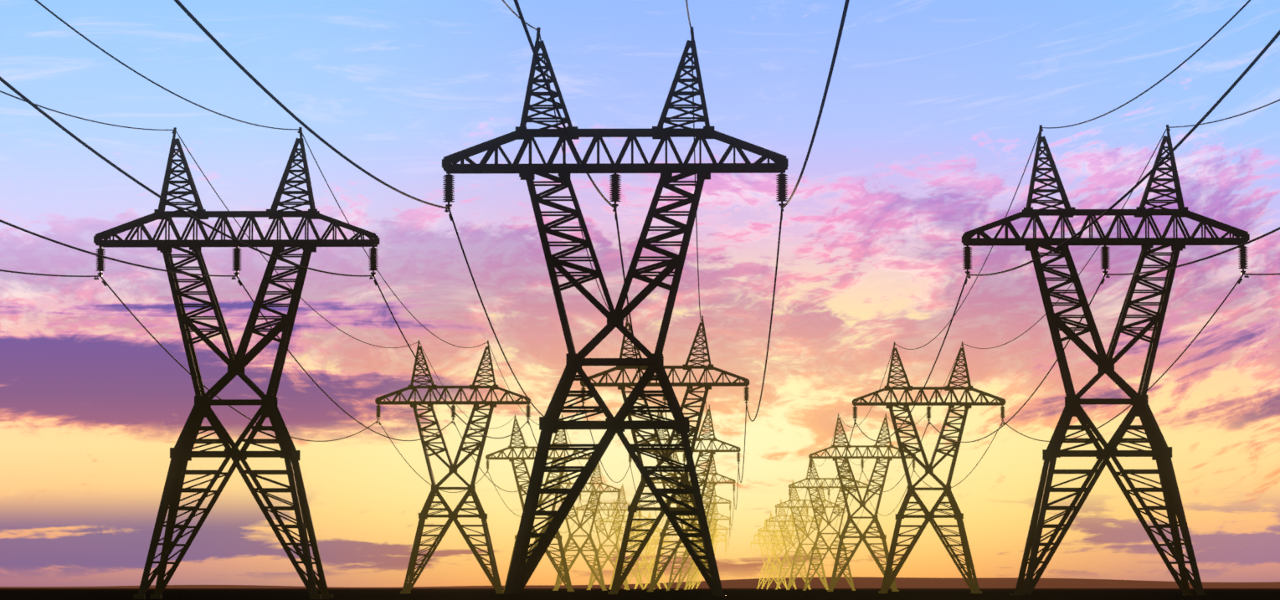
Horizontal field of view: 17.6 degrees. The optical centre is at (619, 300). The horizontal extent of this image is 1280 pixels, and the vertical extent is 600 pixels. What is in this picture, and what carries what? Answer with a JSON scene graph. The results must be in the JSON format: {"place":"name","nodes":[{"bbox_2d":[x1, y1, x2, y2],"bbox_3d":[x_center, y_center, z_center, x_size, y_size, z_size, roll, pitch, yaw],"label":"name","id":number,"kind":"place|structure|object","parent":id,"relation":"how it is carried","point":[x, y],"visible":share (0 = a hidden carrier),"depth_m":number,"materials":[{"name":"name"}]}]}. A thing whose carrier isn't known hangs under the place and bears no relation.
{"place":"outdoors","nodes":[
{"label":"outdoors","id":0,"kind":"place"},
{"bbox_2d":[0,588,1279,599],"bbox_3d":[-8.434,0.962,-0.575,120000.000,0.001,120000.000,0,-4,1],"label":"ground","id":1,"kind":"structure","parent":0,"point":[170,593],"depth_m":725.76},
{"bbox_2d":[93,127,379,599],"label":"tower","id":2,"kind":"structure","parent":1,"relation":"on","point":[182,454],"depth_m":354.27,"materials":[{"name":"metal"}]},
{"bbox_2d":[95,245,378,276],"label":"insulators","id":3,"kind":"object","parent":2,"relation":"attached to","point":[237,256],"visible":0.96,"depth_m":355.07,"materials":[{"name":"black glass"}]},
{"bbox_2d":[375,340,531,593],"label":"tower","id":4,"kind":"structure","parent":1,"relation":"on","point":[451,516],"depth_m":646.96,"materials":[{"name":"metal"}]},
{"bbox_2d":[375,404,530,420],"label":"insulators","id":5,"kind":"object","parent":4,"relation":"attached to","point":[453,415],"visible":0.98,"depth_m":647.97,"materials":[{"name":"black glass"}]},
{"bbox_2d":[485,414,591,591],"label":"tower","id":6,"kind":"structure","parent":1,"relation":"on","point":[567,580],"depth_m":950.24,"materials":[{"name":"metal"}]},
{"bbox_2d":[485,459,489,470],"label":"insulators","id":7,"kind":"object","parent":6,"relation":"attached to","point":[487,464],"visible":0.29,"depth_m":951.59,"materials":[{"name":"black glass"}]},
{"bbox_2d":[542,460,620,591],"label":"tower","id":8,"kind":"structure","parent":1,"relation":"on","point":[558,580],"depth_m":1249.92,"materials":[{"name":"metal"}]},
{"bbox_2d":[541,492,620,500],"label":"insulators","id":9,"kind":"object","parent":8,"relation":"attached to","point":[580,496],"visible":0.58,"depth_m":1251.32,"materials":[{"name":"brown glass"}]},
{"bbox_2d":[575,483,630,590],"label":"tower","id":10,"kind":"structure","parent":1,"relation":"on","point":[607,557],"depth_m":1556.50,"materials":[{"name":"metal"}]},
{"bbox_2d":[576,510,640,517],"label":"insulators","id":11,"kind":"object","parent":10,"relation":"attached to","point":[609,513],"visible":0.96,"depth_m":1557.52,"materials":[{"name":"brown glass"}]},
{"bbox_2d":[442,26,788,596],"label":"tower","id":12,"kind":"structure","parent":1,"relation":"on","point":[521,571],"depth_m":290.41,"materials":[{"name":"metal"}]},
{"bbox_2d":[442,169,787,209],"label":"insulators","id":13,"kind":"object","parent":12,"relation":"attached to","point":[615,184],"visible":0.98,"depth_m":291.47,"materials":[{"name":"black glass"}]},
{"bbox_2d":[0,0,1279,556],"bbox_3d":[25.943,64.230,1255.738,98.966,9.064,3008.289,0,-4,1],"label":"conductors","id":14,"kind":"object","parent":13,"relation":"hanging from","point":[178,2],"visible":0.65,"depth_m":285.39,"materials":[{"name":"metal"}]},
{"bbox_2d":[0,0,1279,534],"bbox_3d":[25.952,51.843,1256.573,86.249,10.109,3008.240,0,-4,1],"label":"earth wires","id":15,"kind":"object","parent":12,"relation":"attached to","point":[695,186],"visible":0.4,"depth_m":357.39,"materials":[{"name":"metal"}]},
{"bbox_2d":[93,30,1249,472],"bbox_3d":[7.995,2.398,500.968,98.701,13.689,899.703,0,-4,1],"label":"wire fittings","id":16,"kind":"object","parent":15,"relation":"attached to","point":[616,219],"visible":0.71,"depth_m":353.14,"materials":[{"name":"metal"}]},
{"bbox_2d":[599,501,652,589],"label":"tower","id":17,"kind":"structure","parent":1,"relation":"on","point":[637,565],"depth_m":1857.74,"materials":[{"name":"metal"}]},
{"bbox_2d":[616,511,662,589],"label":"tower","id":18,"kind":"structure","parent":1,"relation":"on","point":[645,557],"depth_m":2139.55,"materials":[{"name":"metal"}]},
{"bbox_2d":[0,577,1279,588],"bbox_3d":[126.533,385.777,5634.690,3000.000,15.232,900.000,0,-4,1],"label":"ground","id":19,"kind":"structure","parent":1,"relation":"on","point":[922,583],"depth_m":5286.35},
{"bbox_2d":[633,520,668,589],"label":"tower","id":20,"kind":"structure","parent":1,"relation":"on","point":[647,568],"depth_m":2440.87,"materials":[{"name":"metal"}]},
{"bbox_2d":[637,537,673,588],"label":"tower","id":21,"kind":"structure","parent":1,"relation":"on","point":[645,584],"depth_m":2748.30,"materials":[{"name":"metal"}]},
{"bbox_2d":[580,315,749,594],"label":"tower","id":22,"kind":"structure","parent":1,"relation":"on","point":[619,578],"depth_m":594.37,"materials":[{"name":"metal"}]},
{"bbox_2d":[580,385,749,404],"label":"insulators","id":23,"kind":"object","parent":22,"relation":"attached to","point":[746,392],"visible":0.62,"depth_m":595.06,"materials":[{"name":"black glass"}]},
{"bbox_2d":[640,405,740,591],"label":"tower","id":24,"kind":"structure","parent":1,"relation":"on","point":[654,581],"depth_m":895.34,"materials":[{"name":"metal"}]},
{"bbox_2d":[628,452,740,463],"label":"insulators","id":25,"kind":"object","parent":24,"relation":"attached to","point":[684,458],"visible":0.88,"depth_m":896.43,"materials":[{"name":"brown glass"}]},
{"bbox_2d":[652,452,735,591],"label":"tower","id":26,"kind":"structure","parent":1,"relation":"on","point":[670,583],"depth_m":1194.89,"materials":[{"name":"metal"}]},
{"bbox_2d":[664,477,731,590],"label":"tower","id":27,"kind":"structure","parent":1,"relation":"on","point":[679,583],"depth_m":1485.51,"materials":[{"name":"metal"}]},
{"bbox_2d":[678,497,730,589],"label":"tower","id":28,"kind":"structure","parent":1,"relation":"on","point":[711,538],"depth_m":1779.85,"materials":[{"name":"metal"}]},
{"bbox_2d":[683,512,727,589],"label":"tower","id":29,"kind":"structure","parent":1,"relation":"on","point":[695,578],"depth_m":2085.16,"materials":[{"name":"metal"}]},
{"bbox_2d":[688,519,725,589],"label":"tower","id":30,"kind":"structure","parent":1,"relation":"on","point":[693,584],"depth_m":2383.11,"materials":[{"name":"metal"}]},
{"bbox_2d":[693,526,726,589],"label":"tower","id":31,"kind":"structure","parent":1,"relation":"on","point":[717,542],"depth_m":2687.24,"materials":[{"name":"metal"}]},
{"bbox_2d":[750,531,786,588],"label":"tower","id":32,"kind":"structure","parent":1,"relation":"on","point":[759,539],"depth_m":2753.24,"materials":[{"name":"metal"}]},
{"bbox_2d":[753,520,795,589],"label":"tower","id":33,"kind":"structure","parent":1,"relation":"on","point":[763,583],"depth_m":2454.37,"materials":[{"name":"metal"}]},
{"bbox_2d":[757,512,804,589],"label":"tower","id":34,"kind":"structure","parent":1,"relation":"on","point":[776,545],"depth_m":2138.48,"materials":[{"name":"metal"}]},
{"bbox_2d":[765,498,820,589],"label":"tower","id":35,"kind":"structure","parent":1,"relation":"on","point":[786,551],"depth_m":1842.85,"materials":[{"name":"metal"}]},
{"bbox_2d":[775,479,839,590],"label":"tower","id":36,"kind":"structure","parent":1,"relation":"on","point":[791,582],"depth_m":1555.22,"materials":[{"name":"metal"}]},
{"bbox_2d":[775,508,839,514],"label":"insulators","id":37,"kind":"object","parent":36,"relation":"attached to","point":[807,511],"visible":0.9,"depth_m":1556.35,"materials":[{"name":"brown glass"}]},
{"bbox_2d":[788,455,868,591],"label":"tower","id":38,"kind":"structure","parent":1,"relation":"on","point":[830,548],"depth_m":1246.37,"materials":[{"name":"metal"}]},
{"bbox_2d":[788,488,868,497],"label":"insulators","id":39,"kind":"object","parent":38,"relation":"attached to","point":[828,491],"visible":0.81,"depth_m":1247.91,"materials":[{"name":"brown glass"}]},
{"bbox_2d":[808,413,915,591],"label":"tower","id":40,"kind":"structure","parent":1,"relation":"on","point":[861,537],"depth_m":944.72,"materials":[{"name":"metal"}]},
{"bbox_2d":[808,458,915,469],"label":"insulators","id":41,"kind":"object","parent":40,"relation":"attached to","point":[913,465],"visible":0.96,"depth_m":945.69,"materials":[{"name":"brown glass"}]},
{"bbox_2d":[852,341,1005,593],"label":"tower","id":42,"kind":"structure","parent":1,"relation":"on","point":[928,516],"depth_m":658.04,"materials":[{"name":"metal"}]},
{"bbox_2d":[852,405,1005,421],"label":"insulators","id":43,"kind":"object","parent":42,"relation":"attached to","point":[928,414],"visible":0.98,"depth_m":658.96,"materials":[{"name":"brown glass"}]},
{"bbox_2d":[961,124,1249,596],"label":"tower","id":44,"kind":"structure","parent":1,"relation":"on","point":[1160,453],"depth_m":352.45,"materials":[{"name":"metal"}]},
{"bbox_2d":[962,243,1248,275],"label":"insulators","id":45,"kind":"object","parent":44,"relation":"attached to","point":[967,262],"visible":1,"depth_m":353.32,"materials":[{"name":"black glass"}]},
{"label":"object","id":46,"kind":"object","parent":1,"relation":"on","visible":0},
{"bbox_2d":[173,591,1233,599],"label":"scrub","id":47,"kind":"object","parent":46,"relation":"on","point":[390,598],"visible":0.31,"depth_m":173.14,"materials":[{"name":"black plant"}]},
{"bbox_2d":[0,0,1279,587],"label":"sky","id":48,"kind":"structure","parent":0,"point":[933,111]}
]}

